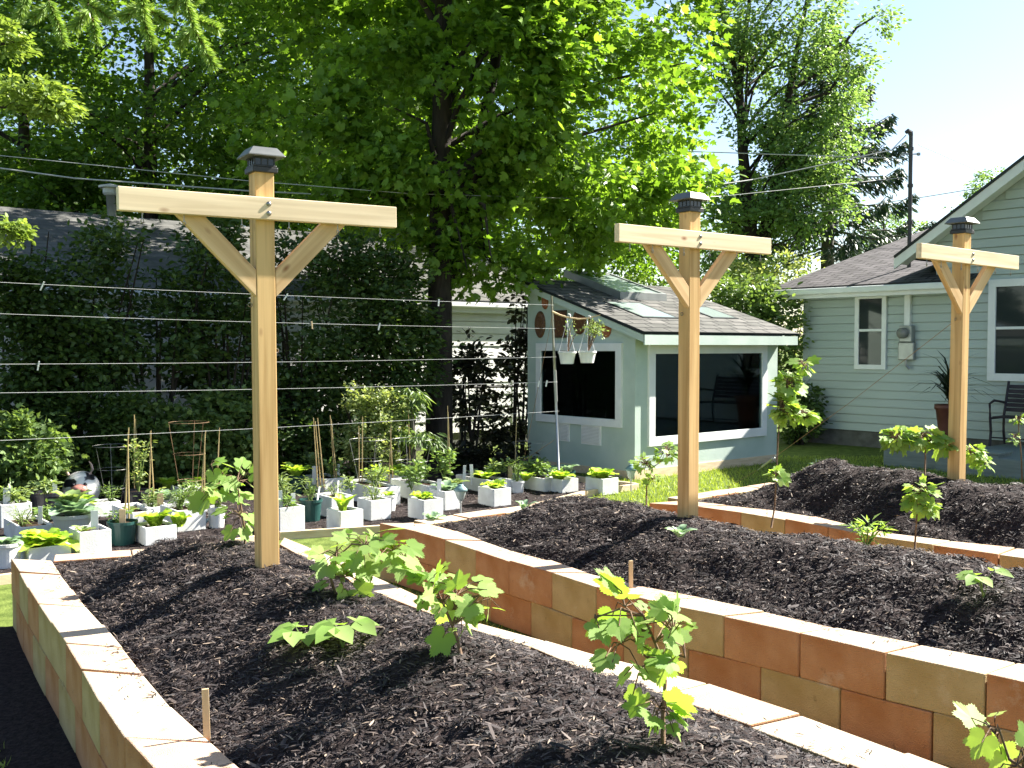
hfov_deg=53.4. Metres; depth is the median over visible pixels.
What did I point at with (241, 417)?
shrub
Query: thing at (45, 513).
seedling plant
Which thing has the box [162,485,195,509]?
seedling plant
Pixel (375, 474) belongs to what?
seedling plant
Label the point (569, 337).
potted plant
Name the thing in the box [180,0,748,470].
maple tree
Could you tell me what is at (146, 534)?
planter box
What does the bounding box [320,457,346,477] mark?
seedling plant
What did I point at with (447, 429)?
bamboo cane
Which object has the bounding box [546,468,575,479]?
lettuce
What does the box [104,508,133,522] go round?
seedling plant
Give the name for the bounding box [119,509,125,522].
wooden tag
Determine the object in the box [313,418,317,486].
bamboo cane
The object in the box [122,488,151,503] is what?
black tub
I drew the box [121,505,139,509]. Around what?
squash seedling
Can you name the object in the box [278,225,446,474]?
shrub
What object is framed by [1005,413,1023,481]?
grape vine
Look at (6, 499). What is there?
plant label
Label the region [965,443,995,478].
grape vine
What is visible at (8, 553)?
white pot
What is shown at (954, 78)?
sky
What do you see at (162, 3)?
deciduous tree
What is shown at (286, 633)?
bean seedling
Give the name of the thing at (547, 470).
kale
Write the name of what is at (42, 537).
lettuce
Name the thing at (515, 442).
bamboo cane
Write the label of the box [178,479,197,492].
seedling plant
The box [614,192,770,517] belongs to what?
trellis post
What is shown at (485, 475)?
lettuce
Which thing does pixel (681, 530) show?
kale seedling
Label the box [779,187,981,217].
overhead cable
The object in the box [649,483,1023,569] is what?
block wall
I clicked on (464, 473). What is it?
plant label
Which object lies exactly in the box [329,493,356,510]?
lettuce
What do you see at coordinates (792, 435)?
shrub
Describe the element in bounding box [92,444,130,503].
tomato cage
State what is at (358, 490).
planter box
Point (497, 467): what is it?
seedling plant
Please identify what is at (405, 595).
bark chips
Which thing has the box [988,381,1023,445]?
garden bench
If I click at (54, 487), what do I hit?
plant label
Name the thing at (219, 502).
seedling plant
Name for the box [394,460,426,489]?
tomato seedling
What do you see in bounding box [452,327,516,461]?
climbing vine
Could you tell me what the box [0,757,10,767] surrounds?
grass tufts
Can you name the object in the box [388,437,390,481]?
bamboo cane
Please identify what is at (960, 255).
trellis post
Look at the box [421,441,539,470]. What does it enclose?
shrub
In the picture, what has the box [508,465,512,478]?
wooden tag
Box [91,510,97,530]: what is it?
plant label
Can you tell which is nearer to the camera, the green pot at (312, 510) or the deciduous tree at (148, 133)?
the green pot at (312, 510)
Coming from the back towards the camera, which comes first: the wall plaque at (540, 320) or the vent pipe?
the wall plaque at (540, 320)
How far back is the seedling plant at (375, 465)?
11.02 m
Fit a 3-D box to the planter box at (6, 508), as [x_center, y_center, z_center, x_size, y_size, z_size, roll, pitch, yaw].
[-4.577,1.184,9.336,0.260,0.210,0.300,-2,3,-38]
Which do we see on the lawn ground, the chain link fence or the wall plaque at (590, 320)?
the chain link fence
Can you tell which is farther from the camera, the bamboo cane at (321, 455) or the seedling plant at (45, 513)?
the bamboo cane at (321, 455)
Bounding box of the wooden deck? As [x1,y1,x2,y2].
[935,444,1023,479]
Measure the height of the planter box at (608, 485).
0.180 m
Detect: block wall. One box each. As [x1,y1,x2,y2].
[11,538,947,767]
[380,504,1023,767]
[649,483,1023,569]
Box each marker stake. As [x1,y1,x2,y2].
[202,688,210,741]
[629,560,632,587]
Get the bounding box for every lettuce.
[16,527,79,551]
[80,494,96,504]
[135,508,171,526]
[151,477,184,488]
[168,511,191,526]
[184,476,206,483]
[280,462,313,475]
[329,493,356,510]
[381,463,406,474]
[382,491,393,495]
[410,490,432,499]
[474,469,498,479]
[480,479,506,488]
[516,471,534,480]
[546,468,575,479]
[587,467,618,478]
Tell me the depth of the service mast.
16.70 m
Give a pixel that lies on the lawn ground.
(800, 450)
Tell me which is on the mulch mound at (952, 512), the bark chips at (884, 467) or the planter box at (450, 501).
the bark chips at (884, 467)
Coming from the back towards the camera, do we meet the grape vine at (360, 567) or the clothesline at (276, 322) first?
the clothesline at (276, 322)
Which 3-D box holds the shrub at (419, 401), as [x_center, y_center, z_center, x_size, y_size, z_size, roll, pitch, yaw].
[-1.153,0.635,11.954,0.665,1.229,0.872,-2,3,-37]
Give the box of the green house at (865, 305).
[766,155,1023,447]
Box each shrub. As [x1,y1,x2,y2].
[0,196,164,439]
[0,232,109,427]
[0,402,76,499]
[0,432,93,501]
[26,371,149,487]
[81,385,183,491]
[84,217,249,488]
[130,388,240,488]
[145,250,292,482]
[183,382,285,487]
[221,221,382,433]
[244,397,342,486]
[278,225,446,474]
[279,407,366,478]
[330,380,418,479]
[345,234,465,464]
[386,386,452,473]
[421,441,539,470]
[700,269,814,408]
[716,244,825,370]
[777,380,832,444]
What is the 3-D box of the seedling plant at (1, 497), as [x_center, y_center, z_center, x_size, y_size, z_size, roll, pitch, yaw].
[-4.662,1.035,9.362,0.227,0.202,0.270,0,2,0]
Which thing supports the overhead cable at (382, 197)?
attached to the service mast
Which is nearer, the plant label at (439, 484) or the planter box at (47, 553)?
the planter box at (47, 553)
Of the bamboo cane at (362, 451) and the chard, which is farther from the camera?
the chard
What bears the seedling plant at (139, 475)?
in the black tub at (134, 495)
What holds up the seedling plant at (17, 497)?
in the planter box at (6, 508)
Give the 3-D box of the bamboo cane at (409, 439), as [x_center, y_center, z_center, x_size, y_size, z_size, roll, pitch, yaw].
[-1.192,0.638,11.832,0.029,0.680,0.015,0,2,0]
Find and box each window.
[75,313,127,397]
[536,343,622,427]
[647,345,767,446]
[854,296,887,369]
[987,278,1023,381]
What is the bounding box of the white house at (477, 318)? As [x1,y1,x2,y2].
[0,206,551,467]
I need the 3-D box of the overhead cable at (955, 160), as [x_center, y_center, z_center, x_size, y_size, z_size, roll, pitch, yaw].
[8.132,-3.723,17.874,3.773,0.502,0.234,-2,3,-35]
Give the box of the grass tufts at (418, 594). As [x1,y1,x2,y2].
[381,578,523,634]
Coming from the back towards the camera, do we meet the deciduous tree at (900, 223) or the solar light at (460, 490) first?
the deciduous tree at (900, 223)
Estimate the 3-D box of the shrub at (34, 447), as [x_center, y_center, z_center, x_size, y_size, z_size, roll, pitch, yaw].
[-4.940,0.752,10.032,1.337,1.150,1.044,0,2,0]
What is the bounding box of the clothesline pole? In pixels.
[551,296,559,470]
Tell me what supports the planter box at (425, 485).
on the mulch path
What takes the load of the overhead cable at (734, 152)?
attached to the service mast
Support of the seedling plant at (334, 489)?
in the planter box at (328, 502)
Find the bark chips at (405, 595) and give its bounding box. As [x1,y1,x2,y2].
[39,503,1016,767]
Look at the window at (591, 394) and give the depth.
13.12 m
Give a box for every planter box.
[0,500,31,527]
[4,515,53,537]
[20,542,70,562]
[69,524,110,553]
[85,498,119,516]
[112,502,158,521]
[135,520,176,545]
[137,502,166,511]
[160,502,205,531]
[161,484,199,491]
[164,491,206,511]
[279,503,304,530]
[305,473,344,492]
[315,492,353,516]
[327,506,362,527]
[342,479,399,504]
[357,496,390,520]
[377,472,416,483]
[391,478,436,497]
[408,497,442,519]
[430,488,459,510]
[456,473,512,492]
[478,486,510,506]
[513,472,551,491]
[545,477,577,492]
[585,476,617,495]
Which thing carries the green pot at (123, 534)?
on the mulch path
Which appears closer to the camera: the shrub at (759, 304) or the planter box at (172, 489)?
the planter box at (172, 489)
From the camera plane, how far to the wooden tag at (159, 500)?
9.53 m
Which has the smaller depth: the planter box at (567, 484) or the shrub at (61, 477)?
the shrub at (61, 477)
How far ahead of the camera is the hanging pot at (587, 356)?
11.33 m
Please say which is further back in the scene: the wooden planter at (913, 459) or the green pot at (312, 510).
the wooden planter at (913, 459)
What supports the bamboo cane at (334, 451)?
in the planter box at (328, 478)
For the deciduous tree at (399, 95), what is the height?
12.242 m
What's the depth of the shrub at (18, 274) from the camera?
10.76 m
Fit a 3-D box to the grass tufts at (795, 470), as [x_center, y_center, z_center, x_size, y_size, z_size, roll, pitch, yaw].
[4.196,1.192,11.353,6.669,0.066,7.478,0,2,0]
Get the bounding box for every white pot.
[0,540,22,568]
[207,505,225,527]
[380,494,396,511]
[511,480,524,492]
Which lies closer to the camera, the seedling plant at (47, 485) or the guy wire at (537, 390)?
the seedling plant at (47, 485)
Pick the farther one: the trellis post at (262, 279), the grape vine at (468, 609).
the trellis post at (262, 279)
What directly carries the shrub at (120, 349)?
on the mulch path
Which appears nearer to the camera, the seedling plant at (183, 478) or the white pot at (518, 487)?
the seedling plant at (183, 478)
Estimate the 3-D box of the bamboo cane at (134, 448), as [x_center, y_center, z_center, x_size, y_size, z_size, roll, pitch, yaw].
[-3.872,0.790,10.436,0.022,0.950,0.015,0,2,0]
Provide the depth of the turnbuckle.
10.30 m
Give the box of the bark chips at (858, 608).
[451,497,1023,652]
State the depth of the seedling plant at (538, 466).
11.71 m
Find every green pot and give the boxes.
[106,518,137,545]
[288,474,304,493]
[298,497,322,521]
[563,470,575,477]
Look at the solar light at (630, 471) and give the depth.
11.46 m
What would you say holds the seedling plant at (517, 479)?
in the white pot at (518, 487)
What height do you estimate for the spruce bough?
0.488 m
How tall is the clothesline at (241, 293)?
0.066 m
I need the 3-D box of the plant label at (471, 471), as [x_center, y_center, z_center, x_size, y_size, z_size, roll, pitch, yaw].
[-0.456,1.027,11.548,0.040,0.230,0.004,-4,-1,-22]
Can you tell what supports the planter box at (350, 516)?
on the mulch path
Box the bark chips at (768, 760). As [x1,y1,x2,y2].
[53,534,846,767]
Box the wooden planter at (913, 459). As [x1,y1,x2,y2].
[883,445,1012,469]
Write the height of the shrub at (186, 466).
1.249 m
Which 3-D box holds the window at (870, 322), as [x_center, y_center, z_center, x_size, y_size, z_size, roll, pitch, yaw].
[5.785,-0.843,16.435,0.045,1.212,0.552,-2,3,-41]
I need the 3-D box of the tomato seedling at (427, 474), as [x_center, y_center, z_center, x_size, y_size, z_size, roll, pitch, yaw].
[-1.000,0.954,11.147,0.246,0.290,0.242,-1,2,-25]
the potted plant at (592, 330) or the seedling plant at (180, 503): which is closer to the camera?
the seedling plant at (180, 503)
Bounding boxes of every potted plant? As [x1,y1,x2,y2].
[564,320,583,350]
[583,318,608,350]
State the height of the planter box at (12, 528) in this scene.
0.150 m
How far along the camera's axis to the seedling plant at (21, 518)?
8.59 m
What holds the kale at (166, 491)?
in the planter box at (166, 501)
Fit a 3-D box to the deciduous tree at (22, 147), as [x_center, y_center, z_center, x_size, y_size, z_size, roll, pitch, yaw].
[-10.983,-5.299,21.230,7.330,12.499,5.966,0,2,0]
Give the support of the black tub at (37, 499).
on the mulch path
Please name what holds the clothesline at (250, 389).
attached to the clothesline pole
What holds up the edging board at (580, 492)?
on the mulch path
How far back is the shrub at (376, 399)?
11.81 m
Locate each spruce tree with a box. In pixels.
[706,27,935,279]
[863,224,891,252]
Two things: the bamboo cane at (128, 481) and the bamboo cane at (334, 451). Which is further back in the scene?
the bamboo cane at (334, 451)
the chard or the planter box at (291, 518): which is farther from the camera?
the chard
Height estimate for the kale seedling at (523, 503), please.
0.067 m
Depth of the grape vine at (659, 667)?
2.60 m
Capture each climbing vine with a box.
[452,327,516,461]
[475,278,533,460]
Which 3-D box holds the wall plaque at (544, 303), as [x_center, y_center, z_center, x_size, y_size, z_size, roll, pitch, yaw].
[0.437,-1.100,13.622,0.034,0.198,0.110,-2,3,-41]
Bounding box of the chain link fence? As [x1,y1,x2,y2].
[400,384,527,458]
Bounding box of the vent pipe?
[98,184,118,259]
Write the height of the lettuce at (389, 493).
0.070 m
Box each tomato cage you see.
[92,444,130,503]
[168,421,208,488]
[349,438,385,478]
[391,437,431,481]
[514,441,545,473]
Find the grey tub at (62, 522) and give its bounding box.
[51,512,90,532]
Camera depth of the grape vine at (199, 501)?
5.31 m
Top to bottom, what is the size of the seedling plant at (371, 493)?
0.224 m
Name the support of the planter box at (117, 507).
on the mulch path
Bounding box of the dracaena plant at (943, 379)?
[906,351,996,404]
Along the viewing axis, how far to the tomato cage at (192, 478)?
10.36 m
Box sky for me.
[0,0,1023,349]
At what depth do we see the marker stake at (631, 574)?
5.22 m
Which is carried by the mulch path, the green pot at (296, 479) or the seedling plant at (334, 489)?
the green pot at (296, 479)
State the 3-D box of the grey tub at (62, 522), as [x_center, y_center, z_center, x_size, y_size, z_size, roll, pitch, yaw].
[-3.668,1.200,8.508,0.336,0.240,0.336,0,2,0]
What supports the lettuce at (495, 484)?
on the planter box at (488, 496)
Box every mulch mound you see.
[56,537,829,767]
[435,496,1023,663]
[698,459,1023,548]
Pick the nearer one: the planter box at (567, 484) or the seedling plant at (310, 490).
the seedling plant at (310, 490)
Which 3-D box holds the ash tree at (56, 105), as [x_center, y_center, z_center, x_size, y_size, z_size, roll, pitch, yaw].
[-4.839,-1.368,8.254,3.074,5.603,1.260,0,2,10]
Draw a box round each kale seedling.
[516,499,535,508]
[666,524,696,536]
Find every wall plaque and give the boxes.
[535,311,545,337]
[542,298,547,308]
[554,310,566,337]
[573,312,585,333]
[588,318,598,333]
[601,325,611,337]
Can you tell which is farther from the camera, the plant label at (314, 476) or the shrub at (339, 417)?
the shrub at (339, 417)
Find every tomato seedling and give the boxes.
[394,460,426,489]
[401,459,433,482]
[408,459,431,478]
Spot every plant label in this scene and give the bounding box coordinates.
[3,488,10,504]
[38,506,42,523]
[52,483,56,493]
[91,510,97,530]
[278,490,281,507]
[312,466,315,484]
[437,479,441,496]
[462,465,465,485]
[470,464,473,484]
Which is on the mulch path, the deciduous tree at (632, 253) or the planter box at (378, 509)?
the planter box at (378, 509)
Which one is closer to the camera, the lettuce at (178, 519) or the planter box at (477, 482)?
the lettuce at (178, 519)
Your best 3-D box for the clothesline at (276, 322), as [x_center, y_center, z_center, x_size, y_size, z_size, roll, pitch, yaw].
[-2.657,-0.571,8.703,8.367,0.104,0.002,-2,3,-41]
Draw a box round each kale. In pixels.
[157,489,181,499]
[542,465,556,474]
[556,464,577,471]
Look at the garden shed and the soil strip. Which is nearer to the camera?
the soil strip
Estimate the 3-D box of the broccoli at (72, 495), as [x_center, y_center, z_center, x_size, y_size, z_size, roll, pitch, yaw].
[-3.689,0.959,8.519,0.301,0.141,0.254,1,2,29]
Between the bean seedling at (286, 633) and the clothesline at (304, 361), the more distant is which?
the clothesline at (304, 361)
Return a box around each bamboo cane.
[124,428,128,508]
[127,433,129,518]
[134,415,134,487]
[135,419,138,485]
[148,431,150,499]
[150,442,153,492]
[201,430,205,489]
[204,433,204,491]
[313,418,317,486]
[315,421,320,487]
[317,418,324,487]
[330,416,334,477]
[331,421,336,477]
[358,426,359,481]
[361,417,362,481]
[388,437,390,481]
[390,428,392,478]
[408,410,410,464]
[447,406,447,458]
[448,414,449,467]
[514,419,516,471]
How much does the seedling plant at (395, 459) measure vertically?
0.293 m
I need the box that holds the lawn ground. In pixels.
[0,350,1023,767]
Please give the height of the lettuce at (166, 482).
0.126 m
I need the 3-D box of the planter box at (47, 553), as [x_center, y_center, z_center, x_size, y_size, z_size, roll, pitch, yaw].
[-3.581,1.281,7.796,0.300,0.130,0.340,-2,3,-38]
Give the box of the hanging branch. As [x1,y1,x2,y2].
[552,311,599,319]
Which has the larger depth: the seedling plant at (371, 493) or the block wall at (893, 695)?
the seedling plant at (371, 493)
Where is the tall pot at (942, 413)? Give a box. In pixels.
[934,404,948,435]
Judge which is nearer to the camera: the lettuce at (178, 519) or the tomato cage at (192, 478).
the lettuce at (178, 519)
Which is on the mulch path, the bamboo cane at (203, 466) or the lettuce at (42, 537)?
the bamboo cane at (203, 466)
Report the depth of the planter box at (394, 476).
11.75 m
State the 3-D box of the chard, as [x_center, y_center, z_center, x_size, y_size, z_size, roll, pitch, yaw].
[-0.417,1.034,11.800,0.242,0.098,0.240,2,3,41]
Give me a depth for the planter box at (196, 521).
9.05 m
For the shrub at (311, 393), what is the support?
on the mulch path
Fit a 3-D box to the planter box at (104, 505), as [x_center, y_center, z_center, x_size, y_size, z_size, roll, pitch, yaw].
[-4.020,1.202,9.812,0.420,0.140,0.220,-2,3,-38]
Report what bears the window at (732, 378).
in the garden shed
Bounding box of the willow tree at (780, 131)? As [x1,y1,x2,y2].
[661,0,911,289]
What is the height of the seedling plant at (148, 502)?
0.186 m
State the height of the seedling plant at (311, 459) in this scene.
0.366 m
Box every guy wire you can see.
[523,319,551,462]
[776,324,949,455]
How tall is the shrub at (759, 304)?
3.040 m
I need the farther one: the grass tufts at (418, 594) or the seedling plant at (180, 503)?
the seedling plant at (180, 503)
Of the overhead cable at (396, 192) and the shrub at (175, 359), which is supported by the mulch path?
the shrub at (175, 359)
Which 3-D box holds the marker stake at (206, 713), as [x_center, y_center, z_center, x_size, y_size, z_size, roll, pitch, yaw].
[-0.970,1.083,3.232,0.021,0.237,0.008,-2,4,-20]
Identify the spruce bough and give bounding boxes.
[10,0,228,73]
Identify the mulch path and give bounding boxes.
[0,460,585,573]
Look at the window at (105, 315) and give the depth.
12.78 m
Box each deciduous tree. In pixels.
[0,0,156,213]
[0,0,354,225]
[0,0,482,226]
[0,56,522,233]
[159,0,471,237]
[210,1,585,229]
[313,8,404,236]
[351,0,712,285]
[485,138,760,293]
[856,209,928,249]
[942,166,1005,210]
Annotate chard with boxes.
[466,469,485,476]
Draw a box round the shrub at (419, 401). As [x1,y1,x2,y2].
[386,386,452,473]
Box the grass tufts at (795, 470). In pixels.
[582,454,1023,506]
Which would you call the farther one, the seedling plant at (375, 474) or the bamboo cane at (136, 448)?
the seedling plant at (375, 474)
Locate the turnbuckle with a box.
[758,455,775,469]
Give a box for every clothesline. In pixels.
[0,411,553,440]
[2,282,539,304]
[17,314,551,328]
[17,382,540,392]
[97,357,534,363]
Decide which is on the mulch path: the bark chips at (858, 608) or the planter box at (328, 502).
the planter box at (328, 502)
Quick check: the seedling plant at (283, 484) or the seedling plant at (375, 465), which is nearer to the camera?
the seedling plant at (283, 484)
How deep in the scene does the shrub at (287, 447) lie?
11.87 m
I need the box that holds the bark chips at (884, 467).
[698,457,1023,548]
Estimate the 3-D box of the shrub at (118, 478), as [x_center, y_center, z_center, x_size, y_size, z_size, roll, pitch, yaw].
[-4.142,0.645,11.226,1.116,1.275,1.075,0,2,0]
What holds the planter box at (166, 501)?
on the mulch path
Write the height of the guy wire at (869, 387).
1.250 m
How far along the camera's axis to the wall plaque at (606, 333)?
12.76 m
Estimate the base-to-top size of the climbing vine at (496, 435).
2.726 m
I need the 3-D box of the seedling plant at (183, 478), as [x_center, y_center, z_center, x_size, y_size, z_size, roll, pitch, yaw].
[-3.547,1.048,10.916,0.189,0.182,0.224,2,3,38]
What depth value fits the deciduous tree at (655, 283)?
29.25 m
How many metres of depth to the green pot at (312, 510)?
9.49 m
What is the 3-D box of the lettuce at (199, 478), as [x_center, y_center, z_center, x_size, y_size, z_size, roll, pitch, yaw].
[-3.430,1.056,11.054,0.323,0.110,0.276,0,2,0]
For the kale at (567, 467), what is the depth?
11.96 m
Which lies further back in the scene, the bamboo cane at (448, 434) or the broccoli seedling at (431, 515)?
the bamboo cane at (448, 434)
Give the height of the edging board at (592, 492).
0.090 m
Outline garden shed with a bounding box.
[516,270,798,479]
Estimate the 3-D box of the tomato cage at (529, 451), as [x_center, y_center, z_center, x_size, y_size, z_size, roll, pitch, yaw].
[0.197,0.934,11.943,0.401,0.502,0.403,0,2,0]
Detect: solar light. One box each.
[454,484,467,512]
[625,464,636,491]
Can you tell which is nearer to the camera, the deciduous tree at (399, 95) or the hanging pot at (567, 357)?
the hanging pot at (567, 357)
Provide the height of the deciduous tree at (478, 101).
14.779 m
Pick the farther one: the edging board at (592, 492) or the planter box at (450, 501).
the edging board at (592, 492)
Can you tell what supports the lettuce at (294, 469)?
in the green pot at (296, 479)
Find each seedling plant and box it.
[0,484,37,503]
[0,486,15,500]
[7,505,36,525]
[25,474,64,493]
[29,498,55,520]
[95,484,122,501]
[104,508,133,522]
[120,438,157,491]
[141,493,164,506]
[145,487,166,506]
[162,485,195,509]
[173,473,191,486]
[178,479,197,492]
[179,481,208,496]
[212,497,224,507]
[278,471,310,505]
[279,493,297,506]
[297,449,324,475]
[299,475,320,500]
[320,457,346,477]
[323,479,346,496]
[339,474,356,491]
[361,464,393,481]
[361,482,386,499]
[363,464,389,486]
[379,452,406,473]
[422,446,457,479]
[483,457,512,476]
[506,455,525,481]
[519,456,550,476]
[841,513,897,545]
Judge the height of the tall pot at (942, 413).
0.600 m
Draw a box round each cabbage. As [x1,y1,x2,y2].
[0,535,23,544]
[48,497,103,515]
[430,480,457,490]
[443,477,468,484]
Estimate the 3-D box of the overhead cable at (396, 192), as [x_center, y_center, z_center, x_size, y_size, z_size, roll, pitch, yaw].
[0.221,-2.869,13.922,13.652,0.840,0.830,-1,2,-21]
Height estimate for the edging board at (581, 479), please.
0.090 m
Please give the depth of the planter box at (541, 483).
11.52 m
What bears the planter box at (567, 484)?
on the mulch path
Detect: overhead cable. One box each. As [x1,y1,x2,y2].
[0,135,905,198]
[0,155,906,198]
[80,86,907,158]
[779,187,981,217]
[918,144,994,177]
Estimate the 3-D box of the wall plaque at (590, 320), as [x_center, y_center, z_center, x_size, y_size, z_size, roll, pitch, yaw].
[1.028,-0.768,12.947,0.034,0.258,0.170,-2,3,-41]
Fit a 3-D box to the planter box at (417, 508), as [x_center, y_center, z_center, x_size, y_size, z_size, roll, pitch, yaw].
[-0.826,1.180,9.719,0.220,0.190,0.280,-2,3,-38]
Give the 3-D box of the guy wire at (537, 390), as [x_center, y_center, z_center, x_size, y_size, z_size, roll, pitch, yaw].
[0.289,0.097,11.702,0.005,1.697,0.531,-2,3,-37]
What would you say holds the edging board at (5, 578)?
on the mulch path
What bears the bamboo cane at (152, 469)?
on the mulch path
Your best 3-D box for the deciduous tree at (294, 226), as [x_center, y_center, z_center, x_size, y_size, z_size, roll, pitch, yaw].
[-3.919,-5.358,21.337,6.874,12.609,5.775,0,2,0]
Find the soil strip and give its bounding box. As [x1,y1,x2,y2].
[0,627,81,767]
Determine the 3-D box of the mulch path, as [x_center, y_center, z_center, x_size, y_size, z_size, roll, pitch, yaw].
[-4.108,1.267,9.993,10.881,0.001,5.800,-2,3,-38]
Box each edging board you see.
[0,573,10,584]
[131,535,253,555]
[279,523,413,539]
[536,491,584,502]
[575,476,634,485]
[584,483,638,496]
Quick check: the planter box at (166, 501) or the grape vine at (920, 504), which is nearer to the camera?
the grape vine at (920, 504)
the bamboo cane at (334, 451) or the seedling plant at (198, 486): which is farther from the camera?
the bamboo cane at (334, 451)
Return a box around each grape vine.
[187,456,253,543]
[304,527,424,599]
[395,554,504,656]
[583,567,697,743]
[628,440,677,505]
[763,354,821,527]
[878,424,958,475]
[899,474,942,548]
[952,700,1023,767]
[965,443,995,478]
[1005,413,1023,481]
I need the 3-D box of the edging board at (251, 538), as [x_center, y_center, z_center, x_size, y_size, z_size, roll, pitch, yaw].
[-2.610,1.322,7.937,0.038,0.090,1.808,2,3,42]
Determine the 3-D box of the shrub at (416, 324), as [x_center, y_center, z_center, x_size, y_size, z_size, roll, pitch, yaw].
[-1.535,-0.370,13.171,1.365,3.153,1.624,-2,3,-41]
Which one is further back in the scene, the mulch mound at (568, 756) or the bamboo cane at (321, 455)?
the bamboo cane at (321, 455)
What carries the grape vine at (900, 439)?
on the mulch mound at (952, 512)
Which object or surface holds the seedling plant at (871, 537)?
on the mulch mound at (778, 554)
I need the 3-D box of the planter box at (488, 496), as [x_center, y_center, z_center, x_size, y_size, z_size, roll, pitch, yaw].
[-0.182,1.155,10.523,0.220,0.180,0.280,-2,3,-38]
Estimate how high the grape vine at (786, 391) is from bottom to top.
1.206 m
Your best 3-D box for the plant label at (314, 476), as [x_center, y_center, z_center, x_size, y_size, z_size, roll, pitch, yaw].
[-2.223,1.030,11.480,0.060,0.210,0.004,-1,2,-23]
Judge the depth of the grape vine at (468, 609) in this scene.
3.31 m
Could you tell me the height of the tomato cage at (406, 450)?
0.622 m
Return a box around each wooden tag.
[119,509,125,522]
[157,494,162,506]
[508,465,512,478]
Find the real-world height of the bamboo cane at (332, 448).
0.817 m
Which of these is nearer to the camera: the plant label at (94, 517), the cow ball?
the plant label at (94, 517)
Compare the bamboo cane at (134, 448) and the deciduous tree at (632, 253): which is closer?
the bamboo cane at (134, 448)
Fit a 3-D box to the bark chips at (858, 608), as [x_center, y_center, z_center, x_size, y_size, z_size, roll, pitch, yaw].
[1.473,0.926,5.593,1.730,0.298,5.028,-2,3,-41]
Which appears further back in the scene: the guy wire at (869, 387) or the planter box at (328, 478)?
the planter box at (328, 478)
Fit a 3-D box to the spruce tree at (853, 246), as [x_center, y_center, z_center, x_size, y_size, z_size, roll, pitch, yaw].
[7.980,-4.051,25.332,5.827,9.700,5.333,0,2,0]
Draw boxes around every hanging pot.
[558,314,575,363]
[578,315,596,362]
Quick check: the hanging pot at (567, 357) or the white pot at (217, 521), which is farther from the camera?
the hanging pot at (567, 357)
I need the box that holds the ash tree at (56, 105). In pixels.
[0,14,92,249]
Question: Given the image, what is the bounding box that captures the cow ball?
[62,461,100,497]
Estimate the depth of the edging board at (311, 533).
8.74 m
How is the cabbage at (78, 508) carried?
in the grey tub at (62, 522)
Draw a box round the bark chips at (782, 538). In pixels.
[433,494,1023,663]
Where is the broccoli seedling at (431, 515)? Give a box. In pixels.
[423,511,446,518]
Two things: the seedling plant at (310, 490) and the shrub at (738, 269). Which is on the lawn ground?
the shrub at (738, 269)
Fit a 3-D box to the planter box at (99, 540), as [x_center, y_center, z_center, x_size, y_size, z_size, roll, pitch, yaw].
[-3.331,1.237,8.040,0.240,0.200,0.300,-2,3,-38]
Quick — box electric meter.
[896,325,915,369]
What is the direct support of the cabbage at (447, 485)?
on the planter box at (450, 501)
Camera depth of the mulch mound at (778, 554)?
5.04 m
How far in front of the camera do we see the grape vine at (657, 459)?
8.00 m
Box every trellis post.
[116,146,396,568]
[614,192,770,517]
[916,216,1018,480]
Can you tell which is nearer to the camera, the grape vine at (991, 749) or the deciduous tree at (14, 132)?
the grape vine at (991, 749)
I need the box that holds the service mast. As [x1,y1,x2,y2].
[901,129,919,266]
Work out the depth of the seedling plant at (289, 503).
9.00 m
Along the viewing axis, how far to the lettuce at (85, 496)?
9.79 m
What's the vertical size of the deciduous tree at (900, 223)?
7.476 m
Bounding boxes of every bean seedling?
[267,622,329,646]
[306,616,378,647]
[956,567,1013,597]
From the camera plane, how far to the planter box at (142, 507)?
9.43 m
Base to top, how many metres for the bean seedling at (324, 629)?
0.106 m
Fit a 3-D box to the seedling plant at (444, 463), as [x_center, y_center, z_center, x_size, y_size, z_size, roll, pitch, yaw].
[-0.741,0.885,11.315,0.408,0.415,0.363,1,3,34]
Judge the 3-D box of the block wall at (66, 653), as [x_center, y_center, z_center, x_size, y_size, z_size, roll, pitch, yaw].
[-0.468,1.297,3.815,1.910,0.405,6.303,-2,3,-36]
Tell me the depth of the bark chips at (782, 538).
5.17 m
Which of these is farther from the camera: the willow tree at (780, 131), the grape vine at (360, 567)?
the willow tree at (780, 131)
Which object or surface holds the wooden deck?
on the lawn ground
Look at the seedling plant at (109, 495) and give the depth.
9.87 m
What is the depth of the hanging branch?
11.39 m
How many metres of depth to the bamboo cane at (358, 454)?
11.03 m
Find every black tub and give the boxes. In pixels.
[28,490,65,516]
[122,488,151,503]
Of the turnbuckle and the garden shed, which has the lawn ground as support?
the garden shed
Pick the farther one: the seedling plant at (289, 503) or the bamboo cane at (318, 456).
the bamboo cane at (318, 456)
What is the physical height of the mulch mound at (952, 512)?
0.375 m
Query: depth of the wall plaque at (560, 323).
13.39 m
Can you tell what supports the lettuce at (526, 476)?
in the planter box at (541, 483)

